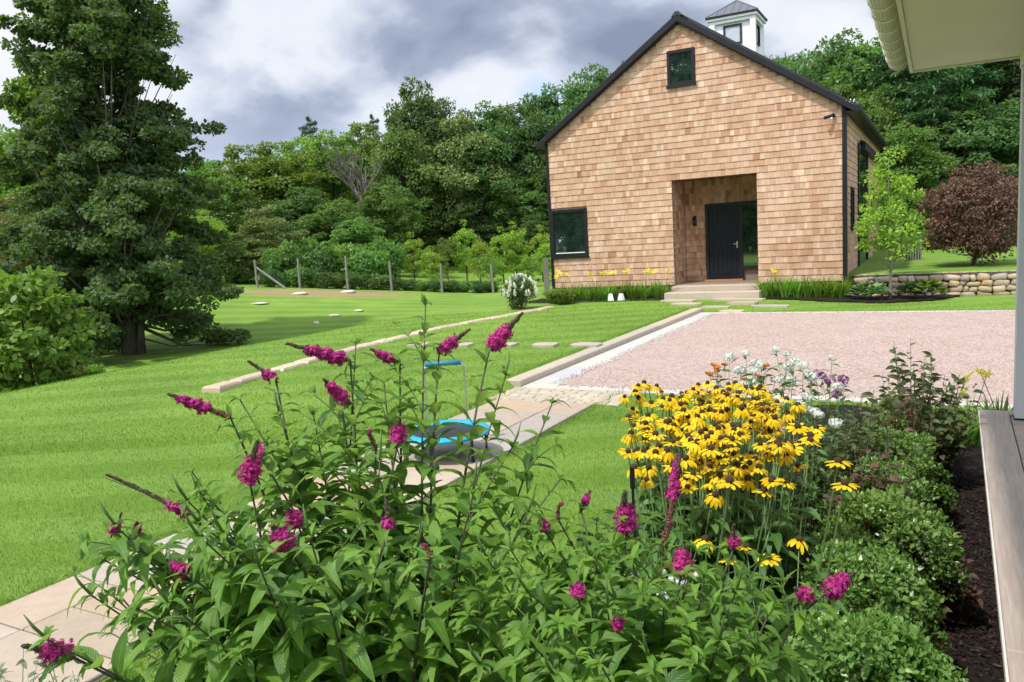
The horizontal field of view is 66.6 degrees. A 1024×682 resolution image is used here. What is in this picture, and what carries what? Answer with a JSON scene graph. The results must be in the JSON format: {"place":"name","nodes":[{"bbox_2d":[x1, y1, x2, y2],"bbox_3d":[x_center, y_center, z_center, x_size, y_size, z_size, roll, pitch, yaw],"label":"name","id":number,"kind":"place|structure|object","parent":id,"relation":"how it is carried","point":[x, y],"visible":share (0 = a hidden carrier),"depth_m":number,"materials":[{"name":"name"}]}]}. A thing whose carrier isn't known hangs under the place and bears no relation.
{"place":"outdoors","nodes":[
{"label":"outdoors","id":0,"kind":"place"},
{"bbox_2d":[0,387,640,681],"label":"flagstone path","id":1,"kind":"structure","parent":0,"point":[41,609],"depth_m":4.98,"materials":[{"name":"stone"}]},
{"bbox_2d":[406,360,489,465],"bbox_3d":[-0.653,0.680,7.497,0.874,0.858,0.880,-4,7,-1],"label":"mini trampoline","id":2,"kind":"object","parent":1,"relation":"on","point":[416,436],"visible":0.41,"depth_m":7.62,"materials":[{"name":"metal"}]},
{"bbox_2d":[0,0,879,171],"label":"sky","id":3,"kind":"structure","parent":0,"point":[258,68],"materials":[{"name":"grey"}]},
{"bbox_2d":[0,172,1017,681],"bbox_3d":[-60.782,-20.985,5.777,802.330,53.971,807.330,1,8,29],"label":"lawn","id":4,"kind":"structure","parent":0,"point":[282,314],"depth_m":11.22,"materials":[{"name":"green plant"}]},
{"bbox_2d":[0,190,49,318],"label":"broadleaf tree","id":5,"kind":"object","parent":4,"relation":"on","point":[5,216],"visible":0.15,"depth_m":34.24,"materials":[{"name":"green plant"}]},
{"bbox_2d":[0,124,61,258],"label":"broadleaf tree","id":6,"kind":"object","parent":4,"relation":"on","point":[5,136],"visible":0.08,"depth_m":42.16,"materials":[{"name":"green plant"}]},
{"bbox_2d":[1,47,64,277],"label":"leaning light tree","id":7,"kind":"object","parent":4,"relation":"on","point":[24,87],"visible":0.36,"depth_m":28.51,"materials":[{"name":"green plant"}]},
{"bbox_2d":[0,265,100,393],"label":"bright shrub","id":8,"kind":"object","parent":4,"relation":"on","point":[55,335],"visible":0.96,"depth_m":16.62,"materials":[{"name":"green plant"}]},
{"bbox_2d":[0,0,251,361],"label":"tree","id":9,"kind":"object","parent":4,"relation":"on","point":[100,228],"visible":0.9,"depth_m":26.36,"materials":[{"name":"green plant"}]},
{"bbox_2d":[178,173,260,256],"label":"broadleaf tree","id":10,"kind":"object","parent":4,"relation":"on","point":[226,213],"visible":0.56,"depth_m":56.02,"materials":[{"name":"green plant"}]},
{"bbox_2d":[193,232,269,281],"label":"broadleaf tree","id":11,"kind":"object","parent":4,"relation":"on","point":[248,254],"visible":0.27,"depth_m":46.78,"materials":[{"name":"green plant"}]},
{"bbox_2d":[197,143,295,272],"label":"broadleaf tree","id":12,"kind":"object","parent":4,"relation":"on","point":[237,166],"visible":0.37,"depth_m":60.12,"materials":[{"name":"green plant"}]},
{"bbox_2d":[236,204,308,260],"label":"broadleaf tree","id":13,"kind":"object","parent":4,"relation":"on","point":[259,221],"visible":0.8,"depth_m":48.82,"materials":[{"name":"green plant"}]},
{"bbox_2d":[233,140,333,237],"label":"broadleaf tree","id":14,"kind":"object","parent":4,"relation":"on","point":[303,176],"visible":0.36,"depth_m":61.06,"materials":[{"name":"green plant"}]},
{"bbox_2d":[260,239,306,276],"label":"wild shrub","id":15,"kind":"object","parent":4,"relation":"on","point":[282,257],"visible":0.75,"depth_m":46.24,"materials":[{"name":"green plant"}]},
{"bbox_2d":[265,186,338,250],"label":"broadleaf tree","id":16,"kind":"object","parent":4,"relation":"on","point":[289,212],"visible":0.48,"depth_m":56.35,"materials":[{"name":"green plant"}]},
{"bbox_2d":[271,135,350,201],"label":"broadleaf tree","id":17,"kind":"object","parent":4,"relation":"on","point":[330,187],"visible":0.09,"depth_m":67.17,"materials":[{"name":"green plant"}]},
{"bbox_2d":[305,247,342,277],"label":"wild shrub","id":18,"kind":"object","parent":4,"relation":"on","point":[324,263],"visible":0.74,"depth_m":48.15,"materials":[{"name":"green plant"}]},
{"bbox_2d":[286,129,375,243],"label":"broadleaf tree","id":19,"kind":"object","parent":4,"relation":"on","point":[314,147],"visible":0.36,"depth_m":65.27,"materials":[{"name":"green plant"}]},
{"bbox_2d":[295,197,375,247],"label":"broadleaf tree","id":20,"kind":"object","parent":4,"relation":"on","point":[337,213],"visible":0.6,"depth_m":54.31,"materials":[{"name":"green plant"}]},
{"bbox_2d":[319,138,383,249],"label":"bare tree","id":21,"kind":"object","parent":4,"relation":"on","point":[356,175],"visible":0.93,"depth_m":58.62,"materials":[{"name":"plant"}]},
{"bbox_2d":[319,215,397,248],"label":"broadleaf tree","id":22,"kind":"object","parent":4,"relation":"on","point":[354,231],"visible":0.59,"depth_m":52.60,"materials":[{"name":"green plant"}]},
{"bbox_2d":[325,121,392,247],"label":"broadleaf tree","id":23,"kind":"object","parent":4,"relation":"on","point":[367,145],"visible":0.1,"depth_m":68.87,"materials":[{"name":"green plant"}]},
{"bbox_2d":[341,244,389,278],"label":"wild shrub","id":24,"kind":"object","parent":4,"relation":"on","point":[362,260],"visible":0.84,"depth_m":48.13,"materials":[{"name":"green plant"}]},
{"bbox_2d":[201,306,554,392],"bbox_3d":[-1.947,0.011,17.104,1.058,0.372,12.162,1,8,29],"label":"stone edging","id":25,"kind":"object","parent":4,"relation":"on","point":[222,386],"visible":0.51,"depth_m":13.87,"materials":[{"name":"beige stone"}]},
{"bbox_2d":[360,235,407,278],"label":"wild shrub","id":26,"kind":"object","parent":4,"relation":"on","point":[391,250],"visible":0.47,"depth_m":50.12,"materials":[{"name":"green plant"}]},
{"bbox_2d":[353,182,424,245],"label":"broadleaf tree","id":27,"kind":"object","parent":4,"relation":"on","point":[403,222],"visible":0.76,"depth_m":58.17,"materials":[{"name":"green plant"}]},
{"bbox_2d":[367,122,442,271],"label":"broadleaf tree","id":28,"kind":"object","parent":4,"relation":"on","point":[395,148],"visible":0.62,"depth_m":63.38,"materials":[{"name":"green plant"}]},
{"bbox_2d":[379,77,453,259],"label":"broadleaf tree","id":29,"kind":"object","parent":4,"relation":"on","point":[402,115],"visible":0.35,"depth_m":67.02,"materials":[{"name":"green plant"}]},
{"bbox_2d":[408,199,459,267],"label":"broadleaf tree","id":30,"kind":"object","parent":4,"relation":"on","point":[429,238],"visible":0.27,"depth_m":66.33,"materials":[{"name":"green plant"}]},
{"bbox_2d":[410,94,479,238],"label":"broadleaf tree","id":31,"kind":"object","parent":4,"relation":"on","point":[436,133],"visible":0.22,"depth_m":66.98,"materials":[{"name":"green plant"}]},
{"bbox_2d":[412,111,516,268],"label":"broadleaf tree","id":32,"kind":"object","parent":4,"relation":"on","point":[470,138],"visible":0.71,"depth_m":65.11,"materials":[{"name":"green plant"}]},
{"bbox_2d":[449,219,481,279],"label":"fruit sapling","id":33,"kind":"object","parent":4,"relation":"on","point":[470,234],"visible":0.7,"depth_m":55.34,"materials":[{"name":"green plant"}]},
{"bbox_2d":[452,208,508,268],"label":"broadleaf tree","id":34,"kind":"object","parent":4,"relation":"on","point":[483,226],"visible":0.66,"depth_m":66.16,"materials":[{"name":"green plant"}]},
{"bbox_2d":[450,100,530,233],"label":"broadleaf tree","id":35,"kind":"object","parent":4,"relation":"on","point":[497,133],"visible":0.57,"depth_m":66.48,"materials":[{"name":"green plant"}]},
{"bbox_2d":[486,226,515,282],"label":"fruit sapling","id":36,"kind":"object","parent":4,"relation":"on","point":[511,255],"visible":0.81,"depth_m":53.41,"materials":[{"name":"green plant"}]},
{"bbox_2d":[475,167,533,238],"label":"broadleaf tree","id":37,"kind":"object","parent":4,"relation":"on","point":[493,207],"visible":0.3,"depth_m":66.48,"materials":[{"name":"green plant"}]},
{"bbox_2d":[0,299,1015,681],"bbox_3d":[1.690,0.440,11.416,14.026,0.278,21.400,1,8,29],"label":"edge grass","id":38,"kind":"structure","parent":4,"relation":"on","point":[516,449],"depth_m":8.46,"materials":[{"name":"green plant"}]},
{"bbox_2d":[473,100,546,253],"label":"broadleaf tree","id":39,"kind":"object","parent":4,"relation":"on","point":[531,161],"visible":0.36,"depth_m":68.30,"materials":[{"name":"green plant"}]},
{"bbox_2d":[488,174,547,263],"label":"broadleaf tree","id":40,"kind":"object","parent":4,"relation":"on","point":[523,208],"visible":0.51,"depth_m":66.10,"materials":[{"name":"green plant"}]},
{"bbox_2d":[500,273,538,309],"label":"hydrangea","id":41,"kind":"object","parent":4,"relation":"on","point":[519,290],"visible":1,"depth_m":22.00,"materials":[{"name":"white plant"}]},
{"bbox_2d":[504,212,548,266],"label":"broadleaf tree","id":42,"kind":"object","parent":4,"relation":"on","point":[531,222],"visible":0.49,"depth_m":64.92,"materials":[{"name":"green plant"}]},
{"bbox_2d":[502,92,567,207],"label":"broadleaf tree","id":43,"kind":"object","parent":4,"relation":"on","point":[555,103],"visible":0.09,"depth_m":69.98,"materials":[{"name":"green plant"}]},
{"bbox_2d":[530,79,588,157],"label":"broadleaf tree","id":44,"kind":"object","parent":4,"relation":"on","point":[580,96],"visible":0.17,"depth_m":70.39,"materials":[{"name":"green plant"}]},
{"bbox_2d":[561,63,606,104],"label":"broadleaf tree","id":45,"kind":"object","parent":4,"relation":"on","point":[597,81],"visible":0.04,"depth_m":72.98,"materials":[{"name":"green plant"}]},
{"bbox_2d":[507,308,702,386],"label":"kerb","id":46,"kind":"structure","parent":4,"relation":"on","point":[528,377],"depth_m":13.32,"materials":[{"name":"stone"}]},
{"bbox_2d":[536,0,889,296],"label":"shingled barn","id":47,"kind":"structure","parent":4,"relation":"on","point":[722,149],"depth_m":22.58,"materials":[{"name":"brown wood"}]},
{"bbox_2d":[550,208,589,258],"bbox_3d":[1.794,-3.345,24.312,1.294,1.507,0.135,1,8,29],"label":"window","id":48,"kind":"structure","parent":47,"relation":"in","point":[569,227],"depth_m":24.31,"materials":[{"name":"black glass"}]},
{"bbox_2d":[666,47,696,88],"bbox_3d":[4.768,-7.699,21.984,0.858,1.017,0.135,1,8,29],"label":"window","id":49,"kind":"structure","parent":47,"relation":"in","point":[680,62],"depth_m":21.98,"materials":[{"name":"black glass"}]},
{"bbox_2d":[708,205,739,278],"bbox_3d":[6.355,-2.946,23.352,0.909,2.171,0.120,1,8,29],"label":"door","id":50,"kind":"structure","parent":47,"relation":"in","point":[724,243],"depth_m":23.36,"materials":[{"name":"black paint"}]},
{"bbox_2d":[857,143,867,265],"bbox_3d":[11.251,-4.237,24.973,0.060,3.834,3.570,1,8,29],"label":"sliding door","id":51,"kind":"structure","parent":47,"relation":"in","point":[862,160],"depth_m":24.52,"materials":[{"name":"black paint"}]},
{"bbox_2d":[664,290,761,299],"bbox_3d":[5.603,-1.255,21.766,2.620,0.260,0.500,1,8,29],"label":"granite step","id":52,"kind":"object","parent":4,"relation":"on","point":[704,295],"visible":0.68,"depth_m":21.56,"materials":[{"name":"beige stone"}]},
{"bbox_2d":[671,283,762,291],"bbox_3d":[5.823,-1.527,22.166,2.460,0.140,0.620,1,8,29],"label":"granite step","id":53,"kind":"object","parent":52,"relation":"on","point":[722,287],"visible":0.95,"depth_m":21.93,"materials":[{"name":"beige stone"}]},
{"bbox_2d":[523,310,1014,408],"bbox_3d":[9.055,0.074,11.381,15.195,0.070,9.510,1,8,29],"label":"paving band","id":54,"kind":"object","parent":4,"relation":"on","point":[548,381],"visible":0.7,"depth_m":12.30,"materials":[{"name":"stone"}]},
{"bbox_2d":[780,44,865,82],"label":"broadleaf tree","id":55,"kind":"object","parent":4,"relation":"on","point":[797,67],"visible":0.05,"depth_m":44.56,"materials":[{"name":"green plant"}]},
{"bbox_2d":[807,27,906,107],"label":"broadleaf tree","id":56,"kind":"object","parent":4,"relation":"on","point":[835,64],"visible":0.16,"depth_m":42.71,"materials":[{"name":"green plant"}]},
{"bbox_2d":[763,294,959,302],"bbox_3d":[8.840,-1.115,19.976,4.620,0.112,1.820,1,8,29],"label":"mulch bed","id":57,"kind":"object","parent":4,"relation":"on","point":[878,299],"visible":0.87,"depth_m":19.83,"materials":[{"name":"brown soil"}]},
{"bbox_2d":[853,143,929,298],"bbox_3d":[9.384,-2.879,19.330,1.756,3.947,1.766,1,8,29],"label":"young lime tree","id":58,"kind":"object","parent":57,"relation":"on","point":[889,238],"visible":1,"depth_m":19.11,"materials":[{"name":"green plant"}]},
{"bbox_2d":[740,405,1004,681],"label":"mulch bed","id":59,"kind":"object","parent":4,"relation":"on","point":[970,462],"visible":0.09,"depth_m":4.65,"materials":[{"name":"brown soil"}]},
{"bbox_2d":[20,293,577,681],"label":"butterfly bush","id":60,"kind":"object","parent":59,"relation":"on","point":[282,602],"visible":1,"depth_m":1.85,"materials":[{"name":"green plant"}]},
{"bbox_2d":[450,453,854,681],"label":"butterfly bush","id":61,"kind":"object","parent":59,"relation":"on","point":[594,634],"visible":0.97,"depth_m":1.81,"materials":[{"name":"green plant"}]},
{"bbox_2d":[620,380,721,531],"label":"coneflower clump","id":62,"kind":"object","parent":59,"relation":"on","point":[641,387],"visible":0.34,"depth_m":4.63,"materials":[{"name":"yellow plant"}]},
{"bbox_2d":[621,396,738,576],"bbox_3d":[0.876,0.907,4.120,0.687,1.176,0.621,-8,9,-34],"label":"coneflower clump","id":63,"kind":"object","parent":59,"relation":"on","point":[660,422],"visible":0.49,"depth_m":4.02,"materials":[{"name":"yellow plant"}]},
{"bbox_2d":[617,422,752,637],"bbox_3d":[0.796,0.978,3.651,0.640,1.159,0.656,-7,8,-23],"label":"coneflower clump","id":64,"kind":"object","parent":59,"relation":"on","point":[692,445],"visible":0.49,"depth_m":3.53,"materials":[{"name":"yellow plant"}]},
{"bbox_2d":[649,423,799,633],"bbox_3d":[0.972,0.978,3.647,0.667,1.170,0.652,-5,7,-9],"label":"coneflower clump","id":65,"kind":"object","parent":59,"relation":"on","point":[745,506],"visible":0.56,"depth_m":3.53,"materials":[{"name":"yellow plant"}]},
{"bbox_2d":[663,390,787,562],"bbox_3d":[1.139,0.892,4.145,0.723,1.187,0.668,1,8,29],"label":"coneflower clump","id":66,"kind":"object","parent":59,"relation":"on","point":[699,408],"visible":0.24,"depth_m":4.03,"materials":[{"name":"yellow plant"}]},
{"bbox_2d":[677,380,774,494],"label":"coneflower clump","id":67,"kind":"object","parent":59,"relation":"on","point":[729,386],"visible":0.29,"depth_m":4.54,"materials":[{"name":"yellow plant"}]},
{"bbox_2d":[683,413,825,634],"bbox_3d":[1.162,0.964,3.732,0.694,1.174,0.669,1,8,29],"label":"coneflower clump","id":68,"kind":"object","parent":59,"relation":"on","point":[778,539],"visible":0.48,"depth_m":3.62,"materials":[{"name":"yellow plant"}]},
{"bbox_2d":[703,385,819,572],"bbox_3d":[1.338,0.876,4.211,0.630,1.210,0.651,-4,7,-2],"label":"coneflower clump","id":69,"kind":"object","parent":59,"relation":"on","point":[796,407],"visible":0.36,"depth_m":4.17,"materials":[{"name":"yellow plant"}]},
{"bbox_2d":[722,350,801,495],"bbox_3d":[1.790,0.634,5.504,0.527,1.165,0.439,1,8,29],"label":"white phlox","id":70,"kind":"object","parent":59,"relation":"on","point":[752,379],"visible":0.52,"depth_m":5.46,"materials":[{"name":"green plant"}]},
{"bbox_2d":[719,535,821,678],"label":"coneflower clump","id":71,"kind":"object","parent":59,"relation":"on","point":[798,540],"visible":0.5,"depth_m":3.30,"materials":[{"name":"yellow plant"}]},
{"bbox_2d":[771,346,844,506],"bbox_3d":[2.058,0.628,5.394,0.492,1.173,0.429,-2,8,13],"label":"white phlox","id":72,"kind":"object","parent":59,"relation":"on","point":[809,375],"visible":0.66,"depth_m":5.33,"materials":[{"name":"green plant"}]},
{"bbox_2d":[778,392,850,545],"bbox_3d":[1.856,0.812,4.899,0.402,0.960,0.429,-9,9,-35],"label":"white phlox","id":73,"kind":"object","parent":59,"relation":"on","point":[815,412],"visible":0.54,"depth_m":4.88,"materials":[{"name":"green plant"}]},
{"bbox_2d":[782,457,852,638],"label":"coneflower","id":74,"kind":"object","parent":59,"relation":"on","point":[838,461],"visible":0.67,"depth_m":2.88,"materials":[{"name":"yellow plant"}]},
{"bbox_2d":[791,479,858,678],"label":"coneflower","id":75,"kind":"object","parent":59,"relation":"on","point":[844,483],"visible":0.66,"depth_m":2.82,"materials":[{"name":"yellow plant"}]},
{"bbox_2d":[814,369,854,468],"bbox_3d":[2.307,0.701,5.501,0.312,0.973,0.481,-3,7,0],"label":"lilac phlox","id":76,"kind":"object","parent":59,"relation":"on","point":[826,379],"visible":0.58,"depth_m":5.50,"materials":[{"name":"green plant"}]},
{"bbox_2d":[793,392,922,523],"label":"bronze shrub","id":77,"kind":"object","parent":59,"relation":"on","point":[852,447],"visible":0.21,"depth_m":4.95,"materials":[{"name":"green plant"}]},
{"bbox_2d":[755,605,968,681],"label":"boxwood","id":78,"kind":"object","parent":59,"relation":"on","point":[895,649],"visible":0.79,"depth_m":2.64,"materials":[{"name":"green plant"}]},
{"bbox_2d":[778,537,951,675],"bbox_3d":[1.506,1.221,3.385,0.702,0.676,0.709,-8,8,-30],"label":"boxwood","id":79,"kind":"object","parent":59,"relation":"on","point":[885,571],"visible":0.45,"depth_m":3.29,"materials":[{"name":"green plant"}]},
{"bbox_2d":[823,445,928,546],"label":"burgundy shrub","id":80,"kind":"object","parent":59,"relation":"on","point":[859,475],"visible":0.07,"depth_m":4.35,"materials":[{"name":"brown plant"}]},
{"bbox_2d":[812,454,953,565],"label":"boxwood","id":81,"kind":"object","parent":59,"relation":"on","point":[919,491],"visible":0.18,"depth_m":4.52,"materials":[{"name":"green plant"}]},
{"bbox_2d":[804,482,971,616],"bbox_3d":[1.912,1.098,3.973,0.742,0.722,0.745,-5,8,-15],"label":"boxwood","id":82,"kind":"object","parent":59,"relation":"on","point":[888,517],"visible":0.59,"depth_m":3.83,"materials":[{"name":"green plant"}]},
{"bbox_2d":[840,427,958,522],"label":"boxwood","id":83,"kind":"object","parent":59,"relation":"on","point":[926,466],"visible":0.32,"depth_m":4.99,"materials":[{"name":"green plant"}]},
{"bbox_2d":[872,387,949,484],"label":"rose bush","id":84,"kind":"object","parent":59,"relation":"on","point":[917,424],"visible":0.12,"depth_m":5.43,"materials":[{"name":"green plant"}]},
{"bbox_2d":[855,339,984,484],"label":"rose bush","id":85,"kind":"object","parent":59,"relation":"on","point":[949,444],"visible":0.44,"depth_m":5.71,"materials":[{"name":"green plant"}]},
{"bbox_2d":[897,540,982,626],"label":"shrub","id":86,"kind":"object","parent":59,"relation":"on","point":[956,608],"visible":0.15,"depth_m":3.83,"materials":[{"name":"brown plant"}]},
{"bbox_2d":[924,470,1004,681],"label":"bark chips","id":87,"kind":"object","parent":59,"relation":"on","point":[977,647],"visible":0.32,"depth_m":4.26,"materials":[{"name":"brown wood"}]},
{"bbox_2d":[823,37,929,112],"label":"broadleaf tree","id":88,"kind":"object","parent":4,"relation":"on","point":[867,66],"visible":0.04,"depth_m":41.59,"materials":[{"name":"green plant"}]},
{"bbox_2d":[855,87,923,181],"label":"broadleaf tree","id":89,"kind":"object","parent":4,"relation":"on","point":[882,117],"visible":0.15,"depth_m":36.27,"materials":[{"name":"green plant"}]},
{"bbox_2d":[865,41,953,168],"bbox_3d":[19.558,-10.888,39.395,7.263,12.715,6.329,0,8,24],"label":"tree","id":90,"kind":"object","parent":4,"relation":"on","point":[886,74],"visible":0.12,"depth_m":38.06,"materials":[{"name":"green plant"}]},
{"bbox_2d":[879,120,960,227],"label":"broadleaf tree","id":91,"kind":"object","parent":4,"relation":"on","point":[925,154],"visible":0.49,"depth_m":32.45,"materials":[{"name":"green plant"}]},
{"bbox_2d":[851,270,1015,295],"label":"dry stone wall","id":92,"kind":"structure","parent":4,"relation":"on","point":[972,283],"depth_m":19.66,"materials":[{"name":"beige stone"}]},
{"bbox_2d":[891,104,986,226],"bbox_3d":[19.189,-7.384,35.275,4.763,6.599,5.303,-3,7,1],"label":"tree","id":93,"kind":"object","parent":4,"relation":"on","point":[928,120],"visible":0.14,"depth_m":34.81,"materials":[{"name":"green plant"}]},
{"bbox_2d":[868,63,1018,198],"bbox_3d":[20.874,-10.518,37.089,8.397,12.418,7.541,1,8,30],"label":"tree","id":94,"kind":"object","parent":4,"relation":"on","point":[959,77],"visible":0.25,"depth_m":35.56,"materials":[{"name":"green plant"}]},
{"bbox_2d":[908,92,1019,186],"bbox_3d":[21.255,-7.694,35.334,5.636,7.023,6.157,-5,7,-8],"label":"broadleaf tree","id":95,"kind":"object","parent":4,"relation":"on","point":[983,134],"visible":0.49,"depth_m":34.11,"materials":[{"name":"green plant"}]},
{"bbox_2d":[913,159,1018,264],"bbox_3d":[12.732,-3.449,21.388,3.118,2.944,3.010,1,8,29],"label":"red maple","id":96,"kind":"object","parent":4,"relation":"on","point":[977,240],"visible":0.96,"depth_m":20.93,"materials":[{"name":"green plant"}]},
{"bbox_2d":[934,98,1020,222],"bbox_3d":[22.474,-7.618,35.571,6.030,6.641,5.887,-2,7,9],"label":"broadleaf tree","id":97,"kind":"object","parent":4,"relation":"on","point":[1015,113],"visible":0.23,"depth_m":34.13,"materials":[{"name":"green plant"}]},
{"bbox_2d":[939,58,1020,222],"bbox_3d":[23.365,-11.353,39.290,7.667,13.259,6.681,-5,7,-9],"label":"tree","id":98,"kind":"object","parent":4,"relation":"on","point":[979,83],"visible":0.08,"depth_m":37.72,"materials":[{"name":"green plant"}]},
{"bbox_2d":[970,58,1020,149],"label":"tree","id":99,"kind":"object","parent":4,"relation":"on","point":[1012,75],"visible":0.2,"depth_m":36.76,"materials":[{"name":"green plant"}]},
{"bbox_2d":[978,410,1023,681],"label":"porch deck","id":100,"kind":"structure","parent":4,"relation":"on","point":[1002,439],"depth_m":3.82,"materials":[{"name":"beige wood"}]},
{"bbox_2d":[1012,65,1023,419],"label":"porch post","id":101,"kind":"object","parent":100,"relation":"on","point":[1018,404],"visible":1,"depth_m":5.52,"materials":[{"name":"grey paint"}]},
{"bbox_2d":[866,0,1023,72],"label":"porch roof","id":102,"kind":"structure","parent":101,"relation":"on","point":[921,35],"depth_m":4.64,"materials":[{"name":"beige paint"}]},
{"bbox_2d":[554,310,1014,403],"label":"gravel driveway","id":103,"kind":"structure","parent":0,"point":[860,345],"depth_m":12.47,"materials":[{"name":"pink gravel"}]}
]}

